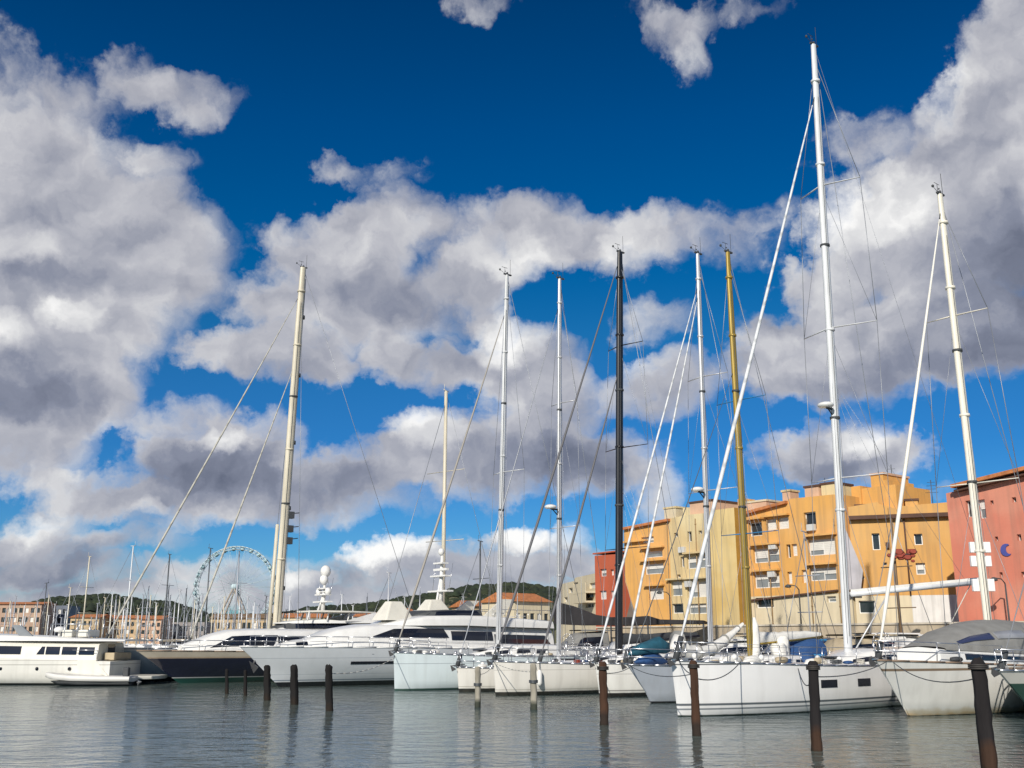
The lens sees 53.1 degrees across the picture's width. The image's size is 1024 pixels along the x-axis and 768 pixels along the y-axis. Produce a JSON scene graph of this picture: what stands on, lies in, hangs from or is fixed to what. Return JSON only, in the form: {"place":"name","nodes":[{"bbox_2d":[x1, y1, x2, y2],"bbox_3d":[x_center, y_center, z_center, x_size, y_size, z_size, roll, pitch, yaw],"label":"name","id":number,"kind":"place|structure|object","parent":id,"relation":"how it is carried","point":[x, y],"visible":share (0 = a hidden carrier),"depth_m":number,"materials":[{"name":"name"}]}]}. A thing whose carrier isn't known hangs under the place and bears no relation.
{"place":"outdoors","nodes":[
{"label":"outdoors","id":0,"kind":"place"},
{"bbox_2d":[0,602,56,634],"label":"apartment building","id":1,"kind":"structure","parent":0,"point":[29,607],"depth_m":244.25,"materials":[{"name":"paint"}]},
{"bbox_2d":[53,606,79,635],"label":"apartment building","id":2,"kind":"structure","parent":0,"point":[72,610],"depth_m":256.03,"materials":[{"name":"grey concrete"}]},
{"bbox_2d":[68,614,111,637],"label":"house","id":3,"kind":"structure","parent":0,"point":[87,618],"depth_m":233.99,"materials":[{"name":"paint"}]},
{"bbox_2d":[108,615,147,643],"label":"house","id":4,"kind":"structure","parent":0,"point":[132,631],"depth_m":239.35,"materials":[{"name":"paint"}]},
{"bbox_2d":[80,603,181,616],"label":"hill","id":5,"kind":"structure","parent":0,"point":[90,612],"depth_m":378.80,"materials":[{"name":"plant"}]},
{"bbox_2d":[31,593,272,621],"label":"pine woods","id":6,"kind":"object","parent":5,"relation":"on","point":[92,600],"visible":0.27,"depth_m":393.88,"materials":[{"name":"green plant"}]},
{"bbox_2d":[140,616,172,643],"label":"house","id":7,"kind":"structure","parent":0,"point":[160,619],"depth_m":233.77,"materials":[{"name":"paint"}]},
{"bbox_2d":[171,622,213,643],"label":"building","id":8,"kind":"structure","parent":0,"point":[208,629],"depth_m":243.24,"materials":[{"name":"grey concrete"}]},
{"bbox_2d":[210,614,272,631],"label":"building","id":9,"kind":"structure","parent":0,"point":[249,624],"depth_m":263.11,"materials":[{"name":"paint"}]},
{"bbox_2d":[351,592,555,644],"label":"hill","id":10,"kind":"structure","parent":0,"point":[448,605],"depth_m":296.90,"materials":[{"name":"plant"}]},
{"bbox_2d":[290,581,556,630],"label":"pine woods","id":11,"kind":"object","parent":10,"relation":"on","point":[545,592],"visible":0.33,"depth_m":311.01,"materials":[{"name":"green plant"}]},
{"bbox_2d":[0,681,1023,767],"bbox_3d":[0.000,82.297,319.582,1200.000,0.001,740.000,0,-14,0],"label":"water","id":12,"kind":"structure","parent":0,"point":[157,724],"depth_m":27.32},
{"bbox_2d":[23,581,61,635],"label":"distant sailboat","id":13,"kind":"object","parent":12,"relation":"on","point":[44,608],"visible":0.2,"depth_m":146.74,"materials":[{"name":"metal"}]},
{"bbox_2d":[47,584,81,634],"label":"distant sailboat","id":14,"kind":"object","parent":12,"relation":"on","point":[68,608],"visible":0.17,"depth_m":146.63,"materials":[{"name":"beige paint"}]},
{"bbox_2d":[0,620,166,684],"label":"motor yacht","id":15,"kind":"object","parent":12,"relation":"on","point":[27,657],"visible":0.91,"depth_m":56.60,"materials":[{"name":"white plastic"}]},
{"bbox_2d":[0,646,21,653],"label":"cabin window","id":16,"kind":"structure","parent":15,"relation":"in","point":[3,649],"depth_m":56.66,"materials":[{"name":"black glass"}]},
{"bbox_2d":[45,647,59,654],"bbox_3d":[-25.381,14.735,56.609,0.772,0.425,0.106,0,-14,1],"label":"cabin window","id":17,"kind":"structure","parent":15,"relation":"in","point":[49,650],"depth_m":56.58,"materials":[{"name":"black glass"}]},
{"bbox_2d":[61,647,77,654],"bbox_3d":[-24.456,14.740,56.589,0.822,0.422,0.106,0,-14,1],"label":"cabin window","id":18,"kind":"structure","parent":15,"relation":"in","point":[65,650],"depth_m":56.56,"materials":[{"name":"black glass"}]},
{"bbox_2d":[78,647,94,654],"bbox_3d":[-23.491,14.746,56.568,0.852,0.419,0.106,0,-14,1],"label":"cabin window","id":19,"kind":"structure","parent":15,"relation":"in","point":[82,650],"depth_m":56.55,"materials":[{"name":"black glass"}]},
{"bbox_2d":[63,555,105,631],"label":"distant sailboat","id":20,"kind":"object","parent":12,"relation":"on","point":[86,593],"visible":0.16,"depth_m":127.56,"materials":[{"name":"beige paint"}]},
{"bbox_2d":[45,667,137,685],"bbox_3d":[-22.747,15.820,55.147,4.650,1.070,1.760,1,-14,-3],"label":"inflatable tender","id":21,"kind":"object","parent":12,"relation":"on","point":[126,678],"visible":0.98,"depth_m":54.57,"materials":[{"name":"rubber"}]},
{"bbox_2d":[91,541,160,646],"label":"distant sailboat","id":22,"kind":"object","parent":12,"relation":"on","point":[132,549],"visible":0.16,"depth_m":122.59,"materials":[{"name":"white paint"}]},
{"bbox_2d":[116,595,141,644],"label":"distant sailboat","id":23,"kind":"object","parent":12,"relation":"on","point":[130,612],"visible":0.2,"depth_m":201.78,"materials":[{"name":"white paint"}]},
{"bbox_2d":[128,594,153,644],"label":"distant sailboat","id":24,"kind":"object","parent":12,"relation":"on","point":[142,612],"visible":0.17,"depth_m":184.29,"materials":[{"name":"metal"}]},
{"bbox_2d":[135,584,151,647],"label":"distant sailboat","id":25,"kind":"object","parent":12,"relation":"on","point":[144,645],"visible":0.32,"depth_m":145.90,"materials":[{"name":"white metal"}]},
{"bbox_2d":[136,554,189,647],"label":"distant sailboat","id":26,"kind":"object","parent":12,"relation":"on","point":[163,639],"visible":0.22,"depth_m":136.64,"materials":[{"name":"metal"}]},
{"bbox_2d":[156,586,171,645],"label":"distant sailboat","id":27,"kind":"object","parent":12,"relation":"on","point":[166,621],"visible":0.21,"depth_m":145.97,"materials":[{"name":"metal"}]},
{"bbox_2d":[155,589,195,644],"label":"distant sailboat","id":28,"kind":"object","parent":12,"relation":"on","point":[178,616],"visible":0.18,"depth_m":156.11,"materials":[{"name":"silver metal"}]},
{"bbox_2d":[175,585,188,645],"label":"distant sailboat","id":29,"kind":"object","parent":12,"relation":"on","point":[184,618],"visible":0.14,"depth_m":146.25,"materials":[{"name":"metal"}]},
{"bbox_2d":[167,547,236,646],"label":"distant sailboat","id":30,"kind":"object","parent":12,"relation":"on","point":[207,597],"visible":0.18,"depth_m":127.59,"materials":[{"name":"metal"}]},
{"bbox_2d":[225,669,228,693],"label":"mooring pile","id":31,"kind":"object","parent":12,"relation":"in","point":[226,682],"visible":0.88,"depth_m":46.84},
{"bbox_2d":[136,629,323,682],"bbox_3d":[-11.907,17.212,64.296,23.552,3.563,4.970,11,-18,-39],"label":"motor yacht","id":32,"kind":"object","parent":12,"relation":"on","point":[210,658],"visible":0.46,"depth_m":58.97,"materials":[{"name":"black plastic"}]},
{"bbox_2d":[210,635,277,647],"bbox_3d":[-15.606,15.041,59.858,3.979,0.706,0.227,8,-16,-31],"label":"arched window","id":33,"kind":"structure","parent":32,"relation":"in","point":[260,641],"depth_m":59.99,"materials":[{"name":"black glass"}]},
{"bbox_2d":[278,637,303,643],"bbox_3d":[-11.940,15.631,62.305,4.904,0.562,0.245,11,-17,-36],"label":"saloon window","id":34,"kind":"structure","parent":32,"relation":"in","point":[285,638],"depth_m":61.28,"materials":[{"name":"black glass"}]},
{"bbox_2d":[226,551,241,628],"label":"distant sailboat","id":35,"kind":"object","parent":12,"relation":"on","point":[238,571],"visible":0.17,"depth_m":137.40,"materials":[{"name":"white metal"}]},
{"bbox_2d":[243,670,246,695],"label":"mooring pile","id":36,"kind":"object","parent":12,"relation":"in","point":[245,684],"visible":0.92,"depth_m":45.28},
{"bbox_2d":[105,261,413,680],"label":"sailing yacht","id":37,"kind":"object","parent":12,"relation":"on","point":[147,666],"visible":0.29,"depth_m":68.37,"materials":[{"name":"dark navy paint"},{"name":"ivory paint"},{"name":"stainless steel"}]},
{"bbox_2d":[263,665,270,700],"bbox_3d":[-9.971,12.955,41.762,0.463,2.903,0.343,0,-14,0],"label":"mooring pile","id":38,"kind":"object","parent":12,"relation":"in","point":[267,685],"visible":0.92,"depth_m":41.83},
{"bbox_2d":[290,664,298,704],"bbox_3d":[-8.282,12.236,39.082,0.493,2.998,0.334,0,-14,0],"label":"mooring pile","id":39,"kind":"object","parent":12,"relation":"in","point":[294,695],"visible":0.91,"depth_m":39.16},
{"bbox_2d":[271,565,375,628],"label":"motor yacht","id":40,"kind":"object","parent":12,"relation":"on","point":[332,622],"visible":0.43,"depth_m":68.13,"materials":[{"name":"grey paint"}]},
{"bbox_2d":[325,664,332,710],"bbox_3d":[-6.335,11.310,35.540,0.431,3.078,0.313,0,-14,0],"label":"mooring pile","id":41,"kind":"object","parent":12,"relation":"in","point":[328,688],"visible":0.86,"depth_m":35.62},
{"bbox_2d":[239,548,606,686],"bbox_3d":[-3.546,14.110,61.612,27.352,8.281,5.470,11,-18,-39],"label":"motor yacht","id":42,"kind":"object","parent":12,"relation":"on","point":[349,649],"visible":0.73,"depth_m":56.46,"materials":[{"name":"white plastic"}]},
{"bbox_2d":[351,661,393,663],"bbox_3d":[-6.397,15.265,56.142,5.188,0.150,0.175,8,-16,-29],"label":"hull window","id":43,"kind":"structure","parent":42,"relation":"in","point":[352,662],"depth_m":55.43,"materials":[{"name":"black glass"}]},
{"bbox_2d":[388,384,495,603],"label":"sailing boat","id":44,"kind":"object","parent":12,"relation":"on","point":[445,471],"visible":0.2,"depth_m":84.50,"materials":[{"name":"beige paint"}]},
{"bbox_2d":[474,666,481,707],"bbox_3d":[-1.260,11.861,37.472,0.302,2.946,0.302,0,-14,0],"label":"mooring pile","id":45,"kind":"object","parent":12,"relation":"in","point":[477,685],"visible":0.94,"depth_m":37.55,"materials":[{"name":"wood"}]},
{"bbox_2d":[460,535,504,615],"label":"sailing boat","id":46,"kind":"object","parent":12,"relation":"on","point":[479,578],"visible":0.17,"depth_m":93.47,"materials":[{"name":"metal"}]},
{"bbox_2d":[388,267,607,690],"bbox_3d":[-0.678,4.566,56.660,13.985,24.401,3.268,11,-18,-39],"label":"sailing yacht","id":47,"kind":"object","parent":12,"relation":"on","point":[422,670],"visible":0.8,"depth_m":53.60,"materials":[{"name":"silver metal"}]},
{"bbox_2d":[450,270,610,691],"bbox_3d":[1.329,4.349,54.284,11.085,23.670,2.967,11,-18,-39],"label":"sailing yacht","id":48,"kind":"object","parent":12,"relation":"on","point":[466,677],"visible":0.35,"depth_m":54.01,"materials":[{"name":"silver metal"}]},
{"bbox_2d":[529,663,537,709],"bbox_3d":[0.765,11.478,36.249,0.325,3.097,0.325,0,-14,0],"label":"mooring pile","id":49,"kind":"object","parent":12,"relation":"in","point":[533,681],"visible":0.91,"depth_m":36.33,"materials":[{"name":"wood"}]},
{"bbox_2d":[561,630,614,645],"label":"motor boat","id":50,"kind":"object","parent":12,"relation":"on","point":[594,638],"visible":0.09,"depth_m":77.22,"materials":[{"name":"silver metal"}]},
{"bbox_2d":[486,236,699,695],"bbox_3d":[4.278,3.473,52.113,14.138,24.317,3.767,11,-18,-39],"label":"sailing yacht","id":51,"kind":"object","parent":12,"relation":"on","point":[578,676],"visible":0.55,"depth_m":50.59,"materials":[{"name":"silver metal"}]},
{"bbox_2d":[537,656,541,685],"bbox_3d":[1.228,12.787,45.646,0.240,1.292,0.228,0,-14,0],"label":"fender","id":52,"kind":"object","parent":51,"relation":"hanging from","point":[539,676],"visible":1,"depth_m":45.50,"materials":[{"name":"plastic"}]},
{"bbox_2d":[597,661,608,724],"bbox_3d":[2.672,9.755,29.775,0.348,3.301,0.348,0,-14,0],"label":"mooring pile","id":53,"kind":"object","parent":12,"relation":"in","point":[602,668],"visible":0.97,"depth_m":29.86,"materials":[{"name":"wood"}]},
{"bbox_2d":[576,637,667,658],"bbox_3d":[6.148,15.850,57.816,9.155,3.066,2.869,9,-17,-33],"label":"motor boat","id":54,"kind":"object","parent":12,"relation":"on","point":[612,645],"visible":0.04,"depth_m":57.38,"materials":[{"name":"silver metal"}]},
{"bbox_2d":[589,244,771,696],"bbox_3d":[8.534,3.432,50.745,13.685,23.735,3.667,11,-18,-39],"label":"sailing yacht","id":55,"kind":"object","parent":12,"relation":"on","point":[625,683],"visible":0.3,"depth_m":49.90,"materials":[{"name":"silver metal"}]},
{"bbox_2d":[688,660,701,735],"bbox_3d":[4.741,8.854,26.355,0.313,3.394,0.313,0,-14,0],"label":"mooring pile","id":56,"kind":"object","parent":12,"relation":"in","point":[693,666],"visible":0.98,"depth_m":26.45,"materials":[{"name":"wood"}]},
{"bbox_2d":[671,639,746,652],"bbox_3d":[11.472,15.745,57.156,9.654,2.949,2.869,5,-15,-19],"label":"motor boat","id":57,"kind":"object","parent":12,"relation":"on","point":[740,645],"visible":0.05,"depth_m":56.89,"materials":[{"name":"silver metal"}]},
{"bbox_2d":[620,240,832,702],"bbox_3d":[9.586,3.183,45.861,14.185,21.850,3.864,11,-18,-39],"label":"sailing yacht","id":58,"kind":"object","parent":12,"relation":"on","point":[653,661],"visible":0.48,"depth_m":44.86,"materials":[{"name":"silver metal"}]},
{"bbox_2d":[730,633,768,652],"bbox_3d":[13.550,16.604,61.320,9.155,3.302,2.869,7,-16,-25],"label":"motor boat","id":59,"kind":"object","parent":12,"relation":"on","point":[742,637],"depth_m":61.32,"materials":[{"name":"white metal"}]},
{"bbox_2d":[788,523,836,642],"bbox_3d":[18.823,13.894,64.663,7.800,10.180,2.098,11,-18,-39],"label":"sailing boat","id":60,"kind":"object","parent":12,"relation":"on","point":[804,537],"visible":0.19,"depth_m":64.92,"materials":[{"name":"white metal"}]},
{"bbox_2d":[806,661,822,750],"bbox_3d":[6.810,7.954,22.853,0.366,3.443,0.325,0,-14,0],"label":"mooring pile","id":61,"kind":"object","parent":12,"relation":"in","point":[813,668],"visible":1,"depth_m":22.95,"materials":[{"name":"wood"}]},
{"bbox_2d":[667,30,978,716],"bbox_3d":[11.717,-2.131,41.127,16.816,29.868,4.766,11,-18,-39],"label":"sailing yacht","id":62,"kind":"object","parent":12,"relation":"on","point":[753,685],"visible":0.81,"depth_m":36.95,"materials":[{"name":"silver metal"}]},
{"bbox_2d":[767,634,896,653],"bbox_3d":[15.897,13.740,49.611,9.155,3.184,2.869,6,-15,-24],"label":"launch","id":63,"kind":"object","parent":12,"relation":"on","point":[838,643],"visible":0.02,"depth_m":49.63,"materials":[{"name":"silver metal"}]},
{"bbox_2d":[852,633,919,645],"bbox_3d":[19.871,15.657,57.530,10.155,3.302,3.069,6,-15,-23],"label":"motor boat","id":64,"kind":"object","parent":12,"relation":"on","point":[892,638],"visible":0.02,"depth_m":57.67,"materials":[{"name":"silver metal"}]},
{"bbox_2d":[869,511,932,634],"bbox_3d":[22.355,12.351,58.900,8.800,10.381,2.398,10,-17,-34],"label":"sailing boat","id":65,"kind":"object","parent":12,"relation":"on","point":[896,577],"visible":0.12,"depth_m":58.94,"materials":[{"name":"metal"}]},
{"bbox_2d":[894,634,922,646],"bbox_3d":[20.089,14.259,51.689,8.655,3.184,2.769,8,-16,-29],"label":"motor boat","id":66,"kind":"object","parent":12,"relation":"on","point":[906,643],"visible":0.02,"depth_m":52.00,"materials":[{"name":"silver metal"}]},
{"bbox_2d":[868,174,1023,715],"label":"sailing yacht","id":67,"kind":"object","parent":12,"relation":"on","point":[948,653],"visible":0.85,"depth_m":34.97,"materials":[{"name":"grey paint"}]},
{"bbox_2d":[965,654,1023,661],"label":"cabin window","id":68,"kind":"structure","parent":67,"relation":"in","point":[968,656],"depth_m":34.79,"materials":[{"name":"black glass"}]},
{"bbox_2d":[967,657,997,767],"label":"mooring pile","id":69,"kind":"object","parent":12,"relation":"in","point":[978,666],"visible":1,"depth_m":19.83,"materials":[{"name":"wood"}]},
{"bbox_2d":[893,662,971,682],"bbox_3d":[10.707,7.485,26.499,0.025,0.347,13.625,-3,-14,13],"label":"mooring line","id":70,"kind":"object","parent":69,"relation":"attached to","point":[935,681],"visible":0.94,"depth_m":24.70,"materials":[{"name":"fabric"}]},
{"bbox_2d":[991,584,1023,701],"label":"sailing yacht","id":71,"kind":"object","parent":12,"relation":"on","point":[1013,678],"visible":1,"depth_m":30.73,"materials":[{"name":"silver metal"}]},
{"bbox_2d":[0,0,1023,613],"label":"sky","id":72,"kind":"structure","parent":0,"point":[168,168],"materials":[{"name":"blue"}]},
{"bbox_2d":[561,573,595,642],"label":"pale apartment building","id":73,"kind":"structure","parent":0,"point":[586,583],"depth_m":115.13,"materials":[{"name":"paint"}]},
{"bbox_2d":[593,550,630,629],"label":"brick red building","id":74,"kind":"structure","parent":0,"point":[607,559],"depth_m":108.38,"materials":[{"name":"paint"}]},
{"label":"ground","id":75,"kind":"structure","parent":0,"visible":0},
{"bbox_2d":[193,546,275,613],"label":"ferris wheel","id":76,"kind":"object","parent":75,"relation":"on","point":[243,548],"visible":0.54,"depth_m":423.04,"materials":[{"name":"metal"}]},
{"bbox_2d":[272,613,331,620],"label":"building","id":77,"kind":"structure","parent":75,"relation":"on","point":[312,616],"depth_m":254.15,"materials":[{"name":"orange glass"}]},
{"bbox_2d":[448,600,478,609],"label":"house","id":78,"kind":"structure","parent":75,"relation":"on","point":[456,605],"depth_m":165.06,"materials":[{"name":"orange tile"}]},
{"bbox_2d":[478,592,551,620],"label":"house","id":79,"kind":"structure","parent":75,"relation":"on","point":[532,601],"depth_m":149.36,"materials":[{"name":"paint"}]},
{"bbox_2d":[553,603,706,645],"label":"terrace awning","id":80,"kind":"object","parent":75,"relation":"on","point":[588,618],"visible":0.62,"depth_m":78.68,"materials":[{"name":"fabric"}]},
{"bbox_2d":[623,472,930,625],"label":"apartment building","id":81,"kind":"structure","parent":75,"relation":"on","point":[823,521],"depth_m":81.85,"materials":[{"name":"paint"}]},
{"bbox_2d":[647,550,662,557],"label":"window","id":82,"kind":"structure","parent":81,"relation":"in","point":[654,553],"depth_m":91.21,"materials":[{"name":"grey glass"}]},
{"bbox_2d":[646,563,663,574],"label":"window","id":83,"kind":"structure","parent":81,"relation":"in","point":[652,568],"depth_m":90.99,"materials":[{"name":"grey glass"}]},
{"bbox_2d":[650,588,663,599],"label":"window","id":84,"kind":"structure","parent":81,"relation":"in","point":[652,590],"depth_m":90.31,"materials":[{"name":"grey glass"}]},
{"bbox_2d":[673,581,681,595],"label":"window","id":85,"kind":"structure","parent":81,"relation":"in","point":[675,584],"depth_m":88.55,"materials":[{"name":"grey glass"}]},
{"bbox_2d":[674,604,682,612],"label":"window","id":86,"kind":"structure","parent":81,"relation":"in","point":[677,607],"depth_m":88.16,"materials":[{"name":"grey glass"}]},
{"bbox_2d":[688,556,705,568],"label":"window","id":87,"kind":"structure","parent":81,"relation":"in","point":[692,559],"depth_m":87.48,"materials":[{"name":"grey glass"}]},
{"bbox_2d":[689,581,706,596],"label":"window","id":88,"kind":"structure","parent":81,"relation":"in","point":[702,585],"depth_m":86.46,"materials":[{"name":"grey glass"}]},
{"bbox_2d":[690,604,706,613],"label":"window","id":89,"kind":"structure","parent":81,"relation":"in","point":[702,607],"depth_m":86.43,"materials":[{"name":"grey glass"}]},
{"bbox_2d":[751,522,761,535],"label":"window","id":90,"kind":"structure","parent":81,"relation":"in","point":[754,529],"depth_m":82.94,"materials":[{"name":"grey glass"}]},
{"bbox_2d":[757,598,773,607],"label":"window","id":91,"kind":"structure","parent":81,"relation":"in","point":[761,604],"depth_m":81.22,"materials":[{"name":"black glass"}]},
{"bbox_2d":[755,547,779,562],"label":"window","id":92,"kind":"structure","parent":81,"relation":"in","point":[762,557],"depth_m":81.78,"materials":[{"name":"grey glass"}]},
{"bbox_2d":[756,574,779,587],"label":"window","id":93,"kind":"structure","parent":81,"relation":"in","point":[766,581],"depth_m":81.38,"materials":[{"name":"grey glass"}]},
{"bbox_2d":[767,519,776,529],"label":"window","id":94,"kind":"structure","parent":81,"relation":"in","point":[771,523],"depth_m":81.78,"materials":[{"name":"grey glass"}]},
{"bbox_2d":[779,517,788,528],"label":"window","id":95,"kind":"structure","parent":81,"relation":"in","point":[783,522],"depth_m":80.87,"materials":[{"name":"grey glass"}]},
{"bbox_2d":[806,512,816,528],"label":"window","id":96,"kind":"structure","parent":81,"relation":"in","point":[808,515],"depth_m":79.07,"materials":[{"name":"grey glass"}]},
{"bbox_2d":[809,538,835,555],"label":"window","id":97,"kind":"structure","parent":81,"relation":"in","point":[821,546],"depth_m":77.82,"materials":[{"name":"grey glass"}]},
{"bbox_2d":[811,567,836,580],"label":"window","id":98,"kind":"structure","parent":81,"relation":"in","point":[831,575],"depth_m":77.33,"materials":[{"name":"grey glass"}]},
{"bbox_2d":[785,584,801,623],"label":"street lamp","id":99,"kind":"object","parent":75,"relation":"on","point":[787,585],"visible":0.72,"depth_m":72.26,"materials":[{"name":"metal"}]},
{"bbox_2d":[596,621,1023,645],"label":"quay wall","id":100,"kind":"structure","parent":75,"relation":"on","point":[912,627],"depth_m":71.52,"materials":[{"name":"concrete"}]},
{"bbox_2d":[846,467,958,622],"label":"ochre building","id":101,"kind":"structure","parent":75,"relation":"on","point":[870,540],"depth_m":74.20,"materials":[{"name":"paint"}]},
{"bbox_2d":[859,601,875,612],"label":"window","id":102,"kind":"structure","parent":101,"relation":"in","point":[864,606],"depth_m":74.61,"materials":[{"name":"grey glass"}]},
{"bbox_2d":[872,534,880,549],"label":"window","id":103,"kind":"structure","parent":101,"relation":"in","point":[875,537],"depth_m":75.41,"materials":[{"name":"grey glass"}]},
{"bbox_2d":[887,549,916,561],"bbox_3d":[22.440,9.882,58.965,1.815,0.764,0.315,0,-14,0],"label":"wall mural","id":104,"kind":"object","parent":101,"relation":"part of","point":[900,554],"visible":0.93,"depth_m":58.94,"materials":[{"name":"paint"}]},
{"bbox_2d":[914,534,922,544],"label":"window","id":105,"kind":"structure","parent":101,"relation":"in","point":[918,540],"depth_m":74.48,"materials":[{"name":"grey glass"}]},
{"bbox_2d":[916,563,925,574],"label":"window","id":106,"kind":"structure","parent":101,"relation":"in","point":[920,569],"depth_m":73.96,"materials":[{"name":"grey glass"}]},
{"bbox_2d":[946,466,1023,621],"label":"red building","id":107,"kind":"structure","parent":75,"relation":"on","point":[1001,505],"depth_m":63.11,"materials":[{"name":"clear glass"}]},
{"bbox_2d":[979,500,986,517],"bbox_3d":[29.640,7.861,64.244,0.112,1.168,0.484,9,-17,-33],"label":"window","id":108,"kind":"structure","parent":107,"relation":"in","point":[982,502],"depth_m":64.30,"materials":[{"name":"grey glass"}]},
{"bbox_2d":[990,577,1009,620],"bbox_3d":[28.865,13.755,60.102,1.394,4.740,0.454,7,-15,-25],"label":"street lamp","id":109,"kind":"object","parent":75,"relation":"on","point":[995,578],"visible":0.61,"depth_m":60.59,"materials":[{"name":"metal"}]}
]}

